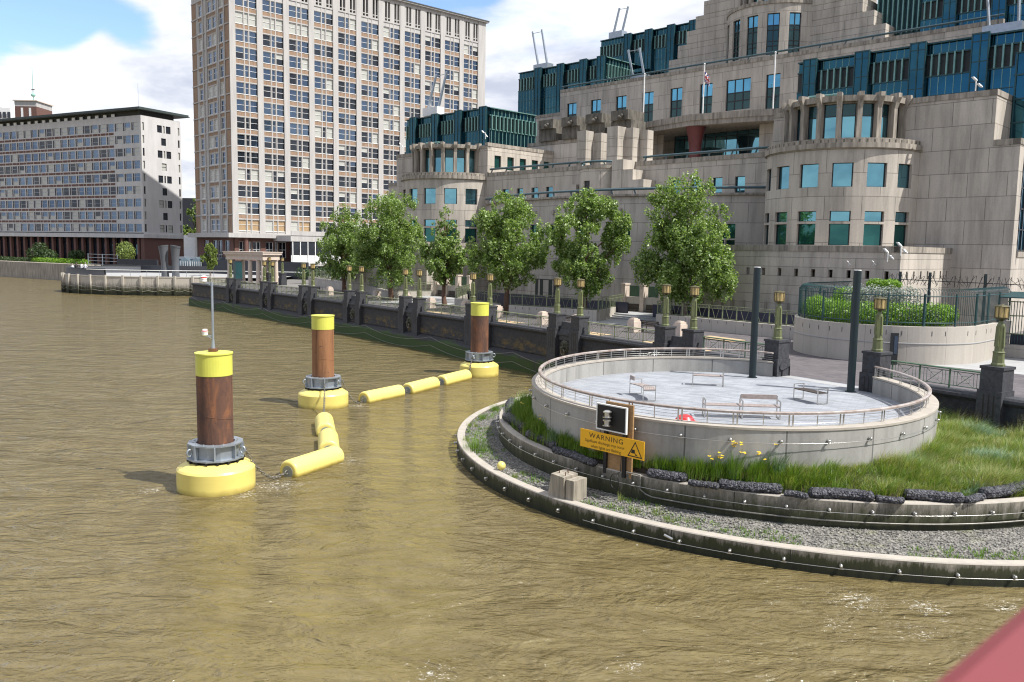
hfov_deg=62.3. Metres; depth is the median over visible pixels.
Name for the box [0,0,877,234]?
sky
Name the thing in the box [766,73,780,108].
window
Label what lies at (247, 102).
window
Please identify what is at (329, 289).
stone bollard
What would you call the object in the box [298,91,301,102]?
window
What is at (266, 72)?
window
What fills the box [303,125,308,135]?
window
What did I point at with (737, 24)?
window
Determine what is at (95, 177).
window
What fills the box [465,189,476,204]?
window
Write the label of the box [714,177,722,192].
window
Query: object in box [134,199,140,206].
window
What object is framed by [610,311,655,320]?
round steps
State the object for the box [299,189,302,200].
window
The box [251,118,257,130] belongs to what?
window
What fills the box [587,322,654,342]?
balustrade
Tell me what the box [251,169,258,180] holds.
window
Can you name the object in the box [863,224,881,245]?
window
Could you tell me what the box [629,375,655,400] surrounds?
bench
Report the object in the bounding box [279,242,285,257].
window
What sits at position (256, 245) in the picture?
window
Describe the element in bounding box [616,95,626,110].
window
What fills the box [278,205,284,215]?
window
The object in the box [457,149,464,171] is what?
window
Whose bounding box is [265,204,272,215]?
window
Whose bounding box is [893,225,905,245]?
window
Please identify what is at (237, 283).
granite pier
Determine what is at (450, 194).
window
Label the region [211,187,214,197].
window
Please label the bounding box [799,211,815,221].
window
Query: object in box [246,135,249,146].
window
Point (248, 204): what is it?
window
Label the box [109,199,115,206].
window
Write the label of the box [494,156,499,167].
window
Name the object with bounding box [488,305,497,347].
granite pier
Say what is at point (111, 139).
window
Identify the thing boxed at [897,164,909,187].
window
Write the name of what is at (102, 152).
window
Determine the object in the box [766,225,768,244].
window
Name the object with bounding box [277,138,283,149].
window
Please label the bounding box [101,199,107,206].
window
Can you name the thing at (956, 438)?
meadow grass
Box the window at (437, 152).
[434,149,440,171]
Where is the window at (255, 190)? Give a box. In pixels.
[252,186,258,197]
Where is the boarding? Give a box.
[707,336,744,341]
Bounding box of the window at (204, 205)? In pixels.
[203,204,205,214]
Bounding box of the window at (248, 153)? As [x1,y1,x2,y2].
[247,152,250,163]
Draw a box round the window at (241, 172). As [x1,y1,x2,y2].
[238,168,245,180]
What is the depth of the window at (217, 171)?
174.95 m
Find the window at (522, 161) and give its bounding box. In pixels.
[520,159,524,169]
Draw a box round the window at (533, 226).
[531,225,537,233]
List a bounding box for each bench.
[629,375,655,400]
[641,320,660,331]
[692,370,723,386]
[702,394,780,418]
[793,383,828,404]
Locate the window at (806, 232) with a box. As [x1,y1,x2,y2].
[797,224,814,244]
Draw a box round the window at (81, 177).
[77,175,83,182]
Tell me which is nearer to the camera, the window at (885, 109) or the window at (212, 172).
the window at (885, 109)
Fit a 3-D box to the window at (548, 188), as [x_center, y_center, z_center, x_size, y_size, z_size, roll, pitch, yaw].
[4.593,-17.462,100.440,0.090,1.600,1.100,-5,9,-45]
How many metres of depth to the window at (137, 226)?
202.40 m
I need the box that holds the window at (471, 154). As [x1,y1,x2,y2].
[469,150,474,172]
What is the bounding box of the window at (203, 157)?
[201,155,204,166]
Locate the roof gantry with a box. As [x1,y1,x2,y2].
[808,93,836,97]
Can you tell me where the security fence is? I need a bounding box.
[798,281,1011,326]
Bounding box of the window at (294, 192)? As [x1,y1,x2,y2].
[291,189,297,199]
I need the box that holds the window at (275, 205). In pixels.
[274,204,277,215]
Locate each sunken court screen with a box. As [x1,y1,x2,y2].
[466,291,539,306]
[539,296,628,312]
[653,304,796,325]
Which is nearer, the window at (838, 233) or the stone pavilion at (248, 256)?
the window at (838, 233)
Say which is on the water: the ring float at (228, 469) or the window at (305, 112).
the ring float at (228, 469)
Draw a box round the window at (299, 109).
[298,108,300,118]
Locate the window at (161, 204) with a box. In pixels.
[159,200,163,207]
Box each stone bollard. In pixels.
[326,287,333,294]
[373,290,380,299]
[426,297,435,307]
[461,300,469,311]
[496,305,502,317]
[537,311,547,324]
[627,318,640,332]
[673,321,687,335]
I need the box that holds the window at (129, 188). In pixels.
[125,186,131,193]
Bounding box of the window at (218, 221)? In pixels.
[217,220,219,230]
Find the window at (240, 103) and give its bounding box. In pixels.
[237,99,244,111]
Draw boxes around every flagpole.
[643,73,644,111]
[702,63,708,112]
[772,51,776,108]
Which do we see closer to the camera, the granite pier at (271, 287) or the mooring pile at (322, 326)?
the mooring pile at (322, 326)
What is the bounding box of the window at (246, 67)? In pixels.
[245,66,248,77]
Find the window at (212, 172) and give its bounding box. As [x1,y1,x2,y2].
[210,170,213,181]
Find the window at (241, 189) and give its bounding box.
[238,185,246,197]
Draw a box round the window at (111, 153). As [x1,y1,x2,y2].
[108,149,114,156]
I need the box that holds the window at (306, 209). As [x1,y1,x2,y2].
[303,206,309,216]
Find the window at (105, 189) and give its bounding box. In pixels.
[101,187,107,194]
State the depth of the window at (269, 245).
176.54 m
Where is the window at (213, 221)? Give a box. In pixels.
[212,220,214,230]
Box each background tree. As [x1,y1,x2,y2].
[183,199,195,234]
[183,228,193,246]
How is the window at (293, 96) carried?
in the tower block at (304, 110)
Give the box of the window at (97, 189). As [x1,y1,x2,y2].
[93,187,99,194]
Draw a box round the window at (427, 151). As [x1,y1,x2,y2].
[425,150,428,171]
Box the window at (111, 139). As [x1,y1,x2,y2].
[107,136,113,144]
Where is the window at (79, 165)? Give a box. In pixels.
[77,163,82,170]
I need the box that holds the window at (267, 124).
[264,120,270,131]
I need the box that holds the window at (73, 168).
[69,164,75,170]
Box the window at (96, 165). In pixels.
[92,162,98,169]
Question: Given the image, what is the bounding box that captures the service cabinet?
[233,261,241,278]
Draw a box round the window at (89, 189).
[85,187,91,194]
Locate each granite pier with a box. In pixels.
[225,278,233,302]
[232,279,242,303]
[259,281,269,308]
[266,273,270,280]
[267,282,277,309]
[278,273,286,284]
[297,285,308,314]
[306,286,318,316]
[342,290,355,322]
[354,291,367,324]
[397,296,412,332]
[410,297,426,335]
[463,303,470,345]
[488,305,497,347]
[545,313,566,361]
[567,315,589,362]
[652,325,676,355]
[680,328,704,355]
[762,338,790,376]
[858,350,892,392]
[975,364,1015,432]
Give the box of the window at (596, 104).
[591,99,600,113]
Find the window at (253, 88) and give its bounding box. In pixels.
[250,84,256,95]
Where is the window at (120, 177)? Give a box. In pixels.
[117,174,123,181]
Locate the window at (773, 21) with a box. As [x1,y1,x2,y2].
[766,13,779,54]
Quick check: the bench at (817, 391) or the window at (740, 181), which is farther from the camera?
the window at (740, 181)
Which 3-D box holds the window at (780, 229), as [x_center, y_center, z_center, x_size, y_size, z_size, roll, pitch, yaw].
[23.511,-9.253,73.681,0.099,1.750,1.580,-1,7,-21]
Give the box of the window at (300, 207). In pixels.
[299,206,302,216]
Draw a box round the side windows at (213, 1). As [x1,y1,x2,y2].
[198,0,224,149]
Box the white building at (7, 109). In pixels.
[0,100,14,118]
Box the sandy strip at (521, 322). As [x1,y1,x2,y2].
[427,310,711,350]
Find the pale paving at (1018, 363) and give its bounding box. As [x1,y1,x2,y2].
[935,357,1023,374]
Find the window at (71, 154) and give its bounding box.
[69,151,74,158]
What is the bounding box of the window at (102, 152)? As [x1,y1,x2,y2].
[100,150,106,157]
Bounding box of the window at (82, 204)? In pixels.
[78,200,84,206]
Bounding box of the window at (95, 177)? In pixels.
[93,175,98,182]
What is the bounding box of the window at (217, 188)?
[216,187,218,197]
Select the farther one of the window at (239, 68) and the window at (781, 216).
the window at (239, 68)
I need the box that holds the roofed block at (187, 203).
[182,198,195,230]
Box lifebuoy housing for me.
[675,414,694,420]
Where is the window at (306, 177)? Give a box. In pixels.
[303,174,309,184]
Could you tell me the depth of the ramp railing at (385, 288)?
105.12 m
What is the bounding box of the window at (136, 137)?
[132,135,138,142]
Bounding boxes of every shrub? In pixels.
[25,242,57,262]
[67,250,84,262]
[115,241,135,258]
[294,267,339,278]
[842,283,922,310]
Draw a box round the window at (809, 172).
[800,164,818,187]
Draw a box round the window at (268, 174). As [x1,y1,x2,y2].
[265,171,271,181]
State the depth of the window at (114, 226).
206.34 m
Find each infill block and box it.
[350,296,355,307]
[406,302,412,316]
[559,321,570,340]
[668,336,681,355]
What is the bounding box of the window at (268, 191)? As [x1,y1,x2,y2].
[265,187,272,198]
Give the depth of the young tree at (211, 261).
148.71 m
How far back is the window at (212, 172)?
176.67 m
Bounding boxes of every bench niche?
[433,275,471,296]
[621,283,681,312]
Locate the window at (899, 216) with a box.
[895,212,906,222]
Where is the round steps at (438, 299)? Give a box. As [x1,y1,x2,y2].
[412,296,454,302]
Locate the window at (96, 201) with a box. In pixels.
[93,199,99,206]
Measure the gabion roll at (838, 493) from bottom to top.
0.337 m
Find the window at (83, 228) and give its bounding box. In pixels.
[79,224,85,230]
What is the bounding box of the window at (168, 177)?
[167,176,171,183]
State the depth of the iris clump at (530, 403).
34.44 m
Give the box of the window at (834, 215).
[830,211,850,220]
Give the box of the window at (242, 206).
[239,203,245,213]
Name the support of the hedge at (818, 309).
on the bastion
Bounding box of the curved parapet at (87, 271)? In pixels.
[66,266,140,275]
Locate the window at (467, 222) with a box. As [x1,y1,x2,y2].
[465,220,475,226]
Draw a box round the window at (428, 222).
[425,219,434,225]
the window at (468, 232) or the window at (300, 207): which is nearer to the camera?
the window at (468, 232)
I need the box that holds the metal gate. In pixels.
[88,254,117,265]
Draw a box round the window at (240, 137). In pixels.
[237,134,244,145]
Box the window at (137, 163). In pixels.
[133,160,139,168]
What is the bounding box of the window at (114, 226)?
[110,224,116,231]
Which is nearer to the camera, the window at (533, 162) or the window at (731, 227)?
the window at (731, 227)
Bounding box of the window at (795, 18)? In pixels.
[788,13,800,52]
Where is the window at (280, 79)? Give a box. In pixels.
[277,71,283,82]
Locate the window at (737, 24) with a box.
[733,20,739,60]
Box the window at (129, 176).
[125,173,131,181]
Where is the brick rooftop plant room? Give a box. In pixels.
[12,100,53,116]
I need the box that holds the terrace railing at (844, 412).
[538,347,931,426]
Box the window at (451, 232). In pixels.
[447,228,456,238]
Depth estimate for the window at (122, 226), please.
205.09 m
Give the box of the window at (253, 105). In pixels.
[250,101,257,113]
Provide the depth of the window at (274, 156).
175.47 m
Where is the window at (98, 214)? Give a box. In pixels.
[94,212,100,218]
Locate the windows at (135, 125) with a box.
[0,122,138,230]
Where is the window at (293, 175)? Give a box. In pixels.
[291,173,296,183]
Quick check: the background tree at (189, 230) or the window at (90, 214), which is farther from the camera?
the background tree at (189, 230)
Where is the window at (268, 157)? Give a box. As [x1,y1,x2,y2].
[265,154,272,165]
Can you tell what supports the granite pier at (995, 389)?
attached to the embankment wall at (527, 342)
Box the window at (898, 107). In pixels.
[896,107,898,137]
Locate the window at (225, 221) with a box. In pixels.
[223,219,226,230]
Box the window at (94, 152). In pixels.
[92,150,98,157]
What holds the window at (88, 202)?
in the long office block at (93, 183)
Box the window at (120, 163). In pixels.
[116,161,122,168]
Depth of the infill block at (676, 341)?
47.73 m
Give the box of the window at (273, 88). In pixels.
[272,87,275,98]
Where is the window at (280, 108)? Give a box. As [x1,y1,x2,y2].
[277,105,283,116]
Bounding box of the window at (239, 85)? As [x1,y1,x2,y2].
[236,82,244,94]
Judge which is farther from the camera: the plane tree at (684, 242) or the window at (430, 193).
the window at (430, 193)
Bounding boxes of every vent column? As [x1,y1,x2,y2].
[158,245,168,276]
[170,245,180,276]
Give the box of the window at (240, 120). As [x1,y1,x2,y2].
[237,117,244,128]
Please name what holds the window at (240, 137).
in the tower block at (304, 110)
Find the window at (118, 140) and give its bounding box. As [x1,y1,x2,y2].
[115,136,121,143]
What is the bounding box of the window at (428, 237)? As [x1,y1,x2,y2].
[425,228,434,241]
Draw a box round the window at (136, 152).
[132,148,139,155]
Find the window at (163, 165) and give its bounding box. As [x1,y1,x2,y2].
[162,163,165,170]
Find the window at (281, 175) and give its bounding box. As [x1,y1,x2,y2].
[278,172,284,182]
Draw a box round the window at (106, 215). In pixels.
[102,211,108,218]
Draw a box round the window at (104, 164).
[100,162,106,169]
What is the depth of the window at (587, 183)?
92.73 m
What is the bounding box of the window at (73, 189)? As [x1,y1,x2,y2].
[70,188,76,194]
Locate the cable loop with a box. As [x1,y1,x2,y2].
[610,456,621,488]
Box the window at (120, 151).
[116,149,122,156]
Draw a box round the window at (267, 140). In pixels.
[264,137,271,148]
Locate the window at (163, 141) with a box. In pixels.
[161,138,165,145]
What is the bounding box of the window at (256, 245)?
[253,242,259,251]
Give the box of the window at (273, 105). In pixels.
[272,104,275,115]
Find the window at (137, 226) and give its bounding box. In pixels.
[135,224,141,231]
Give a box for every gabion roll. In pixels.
[502,412,526,430]
[505,398,515,412]
[525,429,558,448]
[551,446,597,466]
[646,468,687,481]
[688,479,718,489]
[718,478,782,493]
[783,490,808,499]
[808,487,874,501]
[874,495,904,503]
[903,488,964,502]
[963,493,986,503]
[978,479,1023,498]
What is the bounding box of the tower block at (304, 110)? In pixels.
[188,0,489,274]
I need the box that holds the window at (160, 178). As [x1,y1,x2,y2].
[158,175,162,182]
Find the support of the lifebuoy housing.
on the terrace paving at (677, 388)
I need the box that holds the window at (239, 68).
[236,64,243,76]
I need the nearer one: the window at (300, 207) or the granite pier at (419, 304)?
the granite pier at (419, 304)
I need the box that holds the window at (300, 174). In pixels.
[299,173,301,183]
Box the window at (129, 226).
[126,224,133,231]
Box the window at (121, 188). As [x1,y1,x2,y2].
[117,186,123,193]
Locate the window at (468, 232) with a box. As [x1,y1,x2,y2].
[465,228,475,241]
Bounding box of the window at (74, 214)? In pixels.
[71,212,76,218]
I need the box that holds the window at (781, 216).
[777,212,786,221]
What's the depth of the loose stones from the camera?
24.23 m
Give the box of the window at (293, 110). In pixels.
[290,107,297,118]
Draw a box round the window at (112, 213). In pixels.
[110,211,116,218]
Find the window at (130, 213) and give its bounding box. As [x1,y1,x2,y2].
[126,211,132,218]
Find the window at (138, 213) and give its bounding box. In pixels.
[134,211,141,218]
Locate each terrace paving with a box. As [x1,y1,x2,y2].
[106,273,290,277]
[550,371,915,425]
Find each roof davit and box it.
[423,71,447,116]
[532,29,552,69]
[609,6,628,38]
[627,48,649,78]
[982,0,1023,32]
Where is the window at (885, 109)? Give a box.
[881,104,888,137]
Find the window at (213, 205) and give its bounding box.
[211,203,214,214]
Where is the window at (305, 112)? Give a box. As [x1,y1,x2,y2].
[302,108,308,119]
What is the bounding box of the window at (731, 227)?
[717,224,735,238]
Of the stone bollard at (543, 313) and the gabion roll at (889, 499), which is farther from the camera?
the stone bollard at (543, 313)
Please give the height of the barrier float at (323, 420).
0.880 m
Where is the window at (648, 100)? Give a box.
[644,92,653,121]
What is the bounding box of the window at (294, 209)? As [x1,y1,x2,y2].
[291,205,298,216]
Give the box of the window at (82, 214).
[79,212,84,218]
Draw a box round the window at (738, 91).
[726,78,750,110]
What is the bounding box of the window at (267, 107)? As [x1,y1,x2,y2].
[264,103,270,114]
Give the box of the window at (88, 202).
[86,199,91,206]
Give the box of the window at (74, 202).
[70,200,76,206]
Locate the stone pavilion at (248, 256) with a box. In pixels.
[222,251,282,283]
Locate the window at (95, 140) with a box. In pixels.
[91,138,97,145]
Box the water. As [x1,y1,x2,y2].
[0,276,1023,681]
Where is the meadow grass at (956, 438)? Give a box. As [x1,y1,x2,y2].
[504,390,1023,499]
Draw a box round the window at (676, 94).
[670,88,681,117]
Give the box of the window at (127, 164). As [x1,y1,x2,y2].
[124,161,131,168]
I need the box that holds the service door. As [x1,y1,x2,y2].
[535,278,555,296]
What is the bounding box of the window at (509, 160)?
[507,157,512,170]
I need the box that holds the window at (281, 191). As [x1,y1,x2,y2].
[278,188,284,199]
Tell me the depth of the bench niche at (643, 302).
79.06 m
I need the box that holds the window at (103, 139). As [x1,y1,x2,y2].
[99,137,105,144]
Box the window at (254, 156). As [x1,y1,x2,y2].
[251,152,258,164]
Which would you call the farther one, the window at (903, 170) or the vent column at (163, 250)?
the vent column at (163, 250)
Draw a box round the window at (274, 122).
[273,121,276,132]
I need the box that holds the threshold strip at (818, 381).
[781,376,858,388]
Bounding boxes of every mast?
[31,74,35,99]
[200,276,217,351]
[747,267,760,377]
[845,270,861,392]
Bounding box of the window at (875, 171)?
[866,163,885,186]
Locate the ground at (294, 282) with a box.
[213,275,1022,333]
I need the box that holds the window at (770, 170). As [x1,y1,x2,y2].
[769,170,770,190]
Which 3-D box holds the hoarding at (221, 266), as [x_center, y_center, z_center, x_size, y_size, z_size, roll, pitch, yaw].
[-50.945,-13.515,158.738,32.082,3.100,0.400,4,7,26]
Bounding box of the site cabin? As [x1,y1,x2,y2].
[179,257,225,259]
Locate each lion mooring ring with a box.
[349,308,354,318]
[406,316,410,328]
[560,340,568,355]
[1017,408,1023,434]
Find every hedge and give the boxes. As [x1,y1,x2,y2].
[0,256,35,261]
[30,257,89,263]
[802,293,951,326]
[829,286,863,306]
[866,278,901,291]
[899,309,940,326]
[930,302,959,326]
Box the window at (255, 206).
[252,203,259,214]
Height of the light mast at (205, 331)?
2.640 m
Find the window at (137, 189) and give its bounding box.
[134,186,140,193]
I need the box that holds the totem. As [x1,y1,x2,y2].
[890,333,898,364]
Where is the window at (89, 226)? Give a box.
[87,224,92,230]
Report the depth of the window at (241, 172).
171.00 m
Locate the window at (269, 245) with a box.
[266,242,272,251]
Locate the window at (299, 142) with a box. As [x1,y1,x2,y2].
[298,141,301,151]
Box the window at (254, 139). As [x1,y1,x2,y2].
[251,135,258,147]
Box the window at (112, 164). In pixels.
[108,162,114,169]
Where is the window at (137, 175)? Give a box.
[133,173,139,180]
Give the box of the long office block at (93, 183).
[0,106,189,265]
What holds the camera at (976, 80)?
attached to the office building at (909, 138)
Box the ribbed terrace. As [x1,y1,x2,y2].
[61,272,227,295]
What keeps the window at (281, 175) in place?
in the tower block at (304, 110)
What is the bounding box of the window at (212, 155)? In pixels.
[210,154,213,164]
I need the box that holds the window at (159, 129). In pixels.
[157,125,161,132]
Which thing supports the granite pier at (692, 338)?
attached to the embankment wall at (527, 342)
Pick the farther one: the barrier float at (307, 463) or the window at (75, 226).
the window at (75, 226)
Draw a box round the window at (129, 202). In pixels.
[126,199,132,206]
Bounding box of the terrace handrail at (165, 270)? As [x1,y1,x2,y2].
[89,269,298,276]
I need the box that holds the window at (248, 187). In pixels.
[247,186,250,197]
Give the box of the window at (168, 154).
[166,151,170,158]
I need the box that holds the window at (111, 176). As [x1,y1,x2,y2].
[108,174,115,181]
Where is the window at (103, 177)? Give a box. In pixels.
[101,174,106,181]
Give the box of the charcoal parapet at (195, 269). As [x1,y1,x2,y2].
[104,264,208,272]
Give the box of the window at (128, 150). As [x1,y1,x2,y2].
[124,148,130,155]
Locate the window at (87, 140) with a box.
[83,138,89,145]
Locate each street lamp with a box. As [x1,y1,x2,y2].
[228,259,232,277]
[262,261,266,280]
[268,257,270,272]
[270,261,274,281]
[281,257,283,272]
[301,263,305,284]
[310,263,314,285]
[346,265,351,289]
[359,266,363,290]
[402,268,408,295]
[416,269,421,297]
[470,272,476,303]
[487,273,493,305]
[554,277,561,313]
[576,279,584,315]
[661,284,670,325]
[689,285,699,329]
[772,290,784,339]
[871,297,886,351]
[991,304,1010,366]
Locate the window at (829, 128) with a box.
[823,104,836,138]
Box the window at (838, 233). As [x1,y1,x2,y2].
[828,224,849,244]
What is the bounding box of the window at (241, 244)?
[239,241,243,250]
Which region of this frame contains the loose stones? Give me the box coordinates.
[466,404,1023,559]
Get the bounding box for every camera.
[883,248,893,261]
[896,242,907,255]
[971,77,982,90]
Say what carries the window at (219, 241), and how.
in the tower block at (304, 110)
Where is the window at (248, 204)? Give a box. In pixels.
[247,203,250,214]
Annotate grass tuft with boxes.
[463,435,493,453]
[490,402,500,411]
[651,505,664,515]
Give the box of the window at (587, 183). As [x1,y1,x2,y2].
[585,181,589,188]
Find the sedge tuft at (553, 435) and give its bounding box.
[546,427,559,441]
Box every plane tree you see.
[315,201,363,293]
[349,189,431,300]
[419,204,475,305]
[465,188,551,312]
[542,187,632,308]
[629,169,739,315]
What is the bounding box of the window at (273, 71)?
[272,70,274,81]
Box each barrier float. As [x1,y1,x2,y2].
[280,445,343,477]
[315,412,335,435]
[318,428,338,449]
[358,385,404,402]
[403,377,439,393]
[437,369,471,384]
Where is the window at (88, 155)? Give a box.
[84,150,90,157]
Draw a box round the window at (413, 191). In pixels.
[411,189,416,202]
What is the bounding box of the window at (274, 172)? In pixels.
[273,171,276,182]
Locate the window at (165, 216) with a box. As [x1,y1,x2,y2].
[163,213,167,219]
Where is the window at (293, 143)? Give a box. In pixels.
[290,140,297,151]
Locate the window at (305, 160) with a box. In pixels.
[303,157,309,168]
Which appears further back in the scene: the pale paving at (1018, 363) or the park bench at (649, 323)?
the park bench at (649, 323)
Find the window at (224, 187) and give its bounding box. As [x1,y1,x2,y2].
[223,186,225,196]
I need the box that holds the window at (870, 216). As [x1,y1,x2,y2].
[864,211,882,221]
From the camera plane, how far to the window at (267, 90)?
173.08 m
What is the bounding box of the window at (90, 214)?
[86,212,92,218]
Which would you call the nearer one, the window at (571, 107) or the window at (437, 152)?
the window at (437, 152)
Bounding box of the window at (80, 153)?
[76,151,82,158]
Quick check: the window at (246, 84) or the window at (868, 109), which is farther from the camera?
the window at (246, 84)
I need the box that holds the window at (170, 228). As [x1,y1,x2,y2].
[168,225,172,232]
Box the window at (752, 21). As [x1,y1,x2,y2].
[747,15,757,56]
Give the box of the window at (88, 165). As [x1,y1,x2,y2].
[84,163,90,170]
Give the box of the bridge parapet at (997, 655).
[937,608,1023,681]
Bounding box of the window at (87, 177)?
[85,175,91,182]
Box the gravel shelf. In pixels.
[465,407,1023,559]
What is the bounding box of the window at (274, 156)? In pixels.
[273,155,275,165]
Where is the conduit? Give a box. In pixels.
[626,471,1023,524]
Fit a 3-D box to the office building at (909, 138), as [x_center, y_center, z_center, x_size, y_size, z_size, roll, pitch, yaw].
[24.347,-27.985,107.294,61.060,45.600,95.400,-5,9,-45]
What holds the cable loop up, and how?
hanging from the warning sign
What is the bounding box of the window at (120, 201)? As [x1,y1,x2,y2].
[117,199,124,206]
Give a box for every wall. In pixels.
[0,260,100,279]
[189,283,1023,430]
[308,277,432,298]
[454,294,500,308]
[454,397,1023,586]
[496,394,1023,530]
[509,305,615,320]
[528,356,941,469]
[656,311,793,338]
[1004,344,1023,357]
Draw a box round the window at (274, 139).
[273,138,275,148]
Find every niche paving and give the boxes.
[372,299,453,304]
[566,318,655,324]
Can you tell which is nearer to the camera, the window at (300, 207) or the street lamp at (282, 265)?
the street lamp at (282, 265)
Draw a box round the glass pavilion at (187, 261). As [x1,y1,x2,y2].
[179,257,201,265]
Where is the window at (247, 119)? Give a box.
[246,118,249,129]
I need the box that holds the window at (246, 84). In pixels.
[245,83,248,94]
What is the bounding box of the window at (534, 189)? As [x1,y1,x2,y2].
[532,188,537,197]
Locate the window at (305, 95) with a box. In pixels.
[302,92,308,103]
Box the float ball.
[497,461,505,469]
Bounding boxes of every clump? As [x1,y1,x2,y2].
[523,396,531,406]
[535,415,546,433]
[562,433,571,446]
[653,454,669,468]
[673,452,689,471]
[695,456,713,474]
[708,452,727,476]
[724,441,756,478]
[746,451,770,479]
[767,444,792,473]
[879,464,899,478]
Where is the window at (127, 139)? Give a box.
[124,135,130,143]
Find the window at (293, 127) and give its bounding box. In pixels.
[290,123,296,134]
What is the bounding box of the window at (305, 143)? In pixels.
[303,141,309,152]
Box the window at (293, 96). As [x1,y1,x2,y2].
[290,90,296,101]
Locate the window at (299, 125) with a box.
[298,124,301,135]
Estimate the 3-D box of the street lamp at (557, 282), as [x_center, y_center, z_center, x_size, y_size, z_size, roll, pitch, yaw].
[3.049,-3.067,56.800,0.523,2.420,0.523,-3,7,-35]
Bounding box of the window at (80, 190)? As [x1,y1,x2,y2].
[78,187,83,194]
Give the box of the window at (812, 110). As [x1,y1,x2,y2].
[808,106,816,139]
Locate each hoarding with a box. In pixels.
[117,259,157,272]
[179,259,308,279]
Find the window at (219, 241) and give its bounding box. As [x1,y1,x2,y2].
[218,240,221,256]
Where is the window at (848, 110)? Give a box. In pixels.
[841,103,856,137]
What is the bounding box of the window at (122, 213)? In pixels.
[118,211,124,218]
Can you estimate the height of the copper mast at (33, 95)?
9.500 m
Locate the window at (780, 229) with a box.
[776,224,786,244]
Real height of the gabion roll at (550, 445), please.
0.386 m
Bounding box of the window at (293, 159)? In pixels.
[290,156,297,167]
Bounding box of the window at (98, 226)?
[94,224,100,230]
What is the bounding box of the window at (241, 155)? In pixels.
[238,151,245,163]
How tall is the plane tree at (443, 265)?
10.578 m
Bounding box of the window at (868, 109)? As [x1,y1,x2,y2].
[861,103,873,136]
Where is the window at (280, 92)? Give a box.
[277,88,283,99]
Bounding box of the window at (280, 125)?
[277,122,283,133]
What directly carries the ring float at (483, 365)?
on the water
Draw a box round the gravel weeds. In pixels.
[465,405,1023,559]
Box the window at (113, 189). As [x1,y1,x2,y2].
[109,187,115,194]
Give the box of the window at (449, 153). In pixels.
[445,149,453,171]
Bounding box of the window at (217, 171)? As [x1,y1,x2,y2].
[216,170,218,180]
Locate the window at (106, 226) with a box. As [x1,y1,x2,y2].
[102,224,108,230]
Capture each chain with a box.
[243,447,284,478]
[323,383,325,411]
[341,379,361,403]
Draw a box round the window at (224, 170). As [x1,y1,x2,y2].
[222,169,225,180]
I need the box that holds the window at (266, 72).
[263,69,270,80]
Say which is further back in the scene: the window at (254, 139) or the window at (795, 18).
the window at (254, 139)
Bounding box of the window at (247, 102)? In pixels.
[246,101,249,112]
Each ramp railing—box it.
[309,270,432,290]
[455,284,499,302]
[510,293,623,309]
[657,299,797,325]
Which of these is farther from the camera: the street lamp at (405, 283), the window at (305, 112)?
the window at (305, 112)
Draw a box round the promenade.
[242,285,1023,397]
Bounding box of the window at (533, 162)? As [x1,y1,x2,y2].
[532,160,536,168]
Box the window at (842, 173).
[831,163,852,186]
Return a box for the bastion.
[793,314,1012,364]
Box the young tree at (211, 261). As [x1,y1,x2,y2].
[200,242,217,275]
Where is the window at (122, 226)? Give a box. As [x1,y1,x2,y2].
[118,224,124,231]
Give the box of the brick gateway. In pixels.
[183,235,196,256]
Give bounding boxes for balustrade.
[199,277,225,284]
[241,281,259,289]
[276,285,298,293]
[317,290,343,299]
[365,295,398,307]
[424,302,464,315]
[496,310,547,327]
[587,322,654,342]
[703,336,764,357]
[891,360,980,388]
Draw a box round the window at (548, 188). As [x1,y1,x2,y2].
[547,187,552,196]
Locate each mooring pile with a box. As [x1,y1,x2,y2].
[194,350,233,444]
[311,314,334,377]
[470,302,488,352]
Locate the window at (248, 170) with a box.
[247,169,250,180]
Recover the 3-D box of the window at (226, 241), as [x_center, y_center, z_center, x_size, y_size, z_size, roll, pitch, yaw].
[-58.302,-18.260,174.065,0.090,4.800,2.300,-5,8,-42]
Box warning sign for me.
[580,401,644,478]
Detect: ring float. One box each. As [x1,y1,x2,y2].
[176,436,255,496]
[298,374,347,409]
[460,350,498,377]
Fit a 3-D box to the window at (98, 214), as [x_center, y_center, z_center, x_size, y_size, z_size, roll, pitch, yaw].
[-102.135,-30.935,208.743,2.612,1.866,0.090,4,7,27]
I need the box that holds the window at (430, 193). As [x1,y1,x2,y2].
[425,188,435,203]
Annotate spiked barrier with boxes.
[887,272,1023,344]
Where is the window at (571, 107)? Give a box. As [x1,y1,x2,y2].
[568,103,576,116]
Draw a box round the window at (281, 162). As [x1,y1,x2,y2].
[278,155,284,166]
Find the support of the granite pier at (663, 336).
attached to the embankment wall at (527, 342)
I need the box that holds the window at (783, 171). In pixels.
[778,166,789,188]
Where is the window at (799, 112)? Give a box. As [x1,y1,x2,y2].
[797,110,800,140]
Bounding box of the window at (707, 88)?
[700,83,712,113]
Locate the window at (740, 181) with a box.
[736,176,744,192]
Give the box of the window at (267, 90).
[264,86,270,97]
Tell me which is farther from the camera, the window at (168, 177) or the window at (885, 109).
the window at (168, 177)
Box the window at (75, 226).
[71,224,77,230]
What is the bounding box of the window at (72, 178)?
[70,176,75,182]
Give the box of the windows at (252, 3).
[235,0,477,231]
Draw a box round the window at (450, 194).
[444,188,456,203]
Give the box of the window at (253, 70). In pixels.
[250,67,256,78]
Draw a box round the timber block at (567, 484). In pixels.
[548,469,586,501]
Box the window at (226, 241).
[225,240,228,259]
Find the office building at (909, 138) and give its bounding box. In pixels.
[345,0,1023,332]
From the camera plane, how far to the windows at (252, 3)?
186.28 m
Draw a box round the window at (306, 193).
[303,190,309,200]
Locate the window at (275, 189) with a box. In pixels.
[274,188,276,198]

